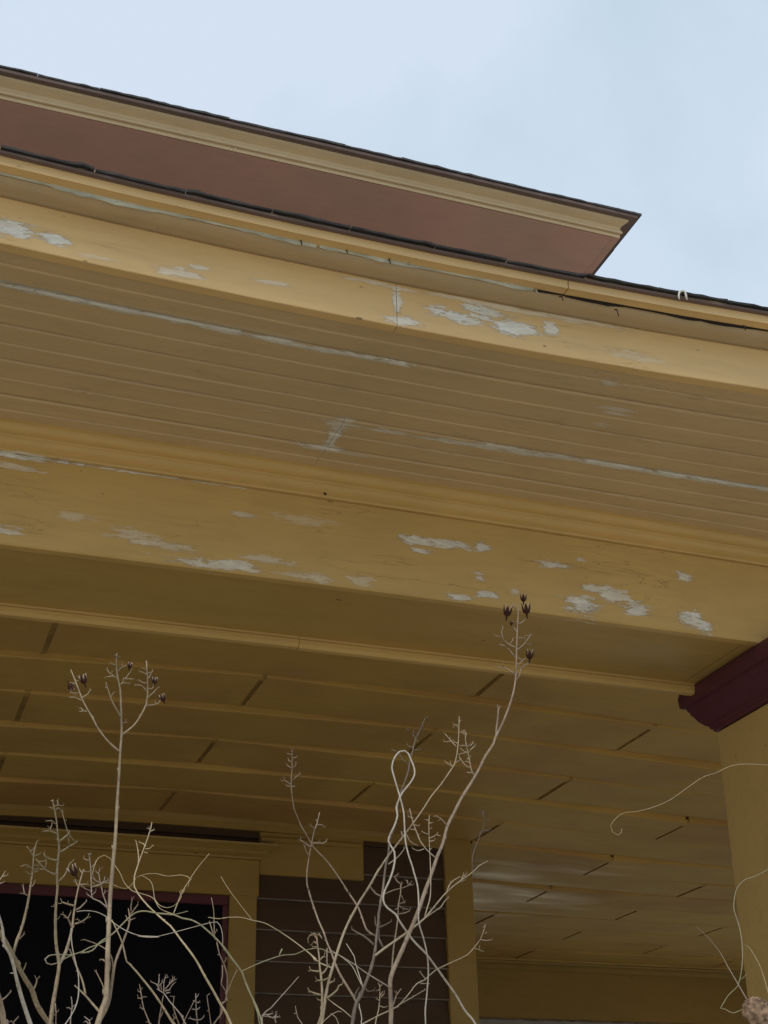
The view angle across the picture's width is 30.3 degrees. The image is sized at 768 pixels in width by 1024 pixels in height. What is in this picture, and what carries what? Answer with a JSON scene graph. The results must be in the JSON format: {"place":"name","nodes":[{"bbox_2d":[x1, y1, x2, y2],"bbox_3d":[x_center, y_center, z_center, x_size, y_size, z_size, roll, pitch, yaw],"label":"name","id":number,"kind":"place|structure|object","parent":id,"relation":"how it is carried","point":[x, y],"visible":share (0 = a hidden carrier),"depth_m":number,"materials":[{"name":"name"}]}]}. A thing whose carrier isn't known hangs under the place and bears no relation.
{"place":"outdoors","nodes":[
{"label":"outdoors","id":0,"kind":"place"},
{"bbox_2d":[0,0,767,306],"label":"sky","id":1,"kind":"structure","parent":0,"point":[657,110],"materials":[{"name":"blue"}]},
{"label":"lawn","id":2,"kind":"structure","parent":0,"visible":0},
{"bbox_2d":[0,653,298,1023],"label":"dead shrub","id":3,"kind":"object","parent":2,"relation":"on","point":[106,993],"visible":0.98,"depth_m":1.96,"materials":[{"name":"beige plant"}]},
{"bbox_2d":[92,855,190,913],"bbox_3d":[-0.345,0.538,2.046,0.171,0.107,0.034,-15,-30,24],"label":"vine","id":4,"kind":"object","parent":3,"relation":"attached to","point":[133,882],"visible":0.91,"depth_m":2.07,"materials":[{"name":"plant"}]},
{"bbox_2d":[77,910,222,943],"bbox_3d":[-0.309,0.553,1.887,0.208,0.062,0.036,-9,-28,14],"label":"vine","id":5,"kind":"object","parent":3,"relation":"attached to","point":[154,936],"visible":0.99,"depth_m":1.88,"materials":[{"name":"beige plant"}]},
{"bbox_2d":[155,853,209,913],"bbox_3d":[-0.281,0.511,1.937,0.090,0.080,0.014,-15,-31,25],"label":"vine","id":6,"kind":"object","parent":3,"relation":"attached to","point":[182,890],"visible":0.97,"depth_m":1.93,"materials":[{"name":"plant"}]},
{"bbox_2d":[208,877,330,967],"bbox_3d":[-0.158,0.566,1.946,0.182,0.113,0.030,12,-30,-24],"label":"vine","id":7,"kind":"object","parent":3,"relation":"attached to","point":[312,956],"visible":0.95,"depth_m":1.95,"materials":[{"name":"plant"}]},
{"bbox_2d":[45,910,361,1023],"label":"vine","id":8,"kind":"object","parent":2,"relation":"on","point":[232,959],"visible":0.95,"depth_m":1.83,"materials":[{"name":"beige plant"}]},
{"bbox_2d":[0,65,641,1023],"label":"house","id":9,"kind":"structure","parent":2,"relation":"on","point":[260,867],"depth_m":6.17,"materials":[{"name":"brown paint"}]},
{"bbox_2d":[0,825,278,1023],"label":"window","id":10,"kind":"structure","parent":9,"relation":"in","point":[237,862],"depth_m":5.81,"materials":[{"name":"yellow paint"}]},
{"bbox_2d":[0,145,767,1023],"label":"porch","id":11,"kind":"object","parent":2,"relation":"on","point":[206,401],"visible":0.91,"depth_m":3.32,"materials":[{"name":"yellow paint"}]},
{"bbox_2d":[678,290,687,299],"bbox_3d":[0.610,-0.444,2.896,0.022,0.026,0.005,8,-29,-18],"label":"gutter clip","id":12,"kind":"object","parent":11,"relation":"attached to","point":[680,291],"visible":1,"depth_m":2.90,"materials":[{"name":"plastic"}]},
{"bbox_2d":[610,764,764,834],"bbox_3d":[0.664,0.584,2.872,0.541,0.210,0.043,13,-31,-25],"label":"vine","id":13,"kind":"object","parent":11,"relation":"attached to","point":[684,789],"visible":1,"depth_m":2.84,"materials":[{"name":"plant"}]},
{"bbox_2d":[696,927,767,1023],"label":"dried flower","id":14,"kind":"object","parent":11,"relation":"on","point":[754,1010],"visible":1,"depth_m":2.44,"materials":[{"name":"beige plant"}]},
{"bbox_2d":[720,869,767,1012],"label":"vine","id":15,"kind":"object","parent":11,"relation":"attached to","point":[741,942],"visible":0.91,"depth_m":2.73,"materials":[{"name":"beige plant"}]},
{"bbox_2d":[280,593,533,1023],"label":"dead shrub","id":16,"kind":"object","parent":2,"relation":"on","point":[507,612],"visible":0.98,"depth_m":1.84,"materials":[{"name":"beige plant"}]},
{"bbox_2d":[382,750,475,1023],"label":"vine","id":17,"kind":"object","parent":2,"relation":"on","point":[426,953],"visible":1,"depth_m":1.79,"materials":[{"name":"beige plant"}]}
]}

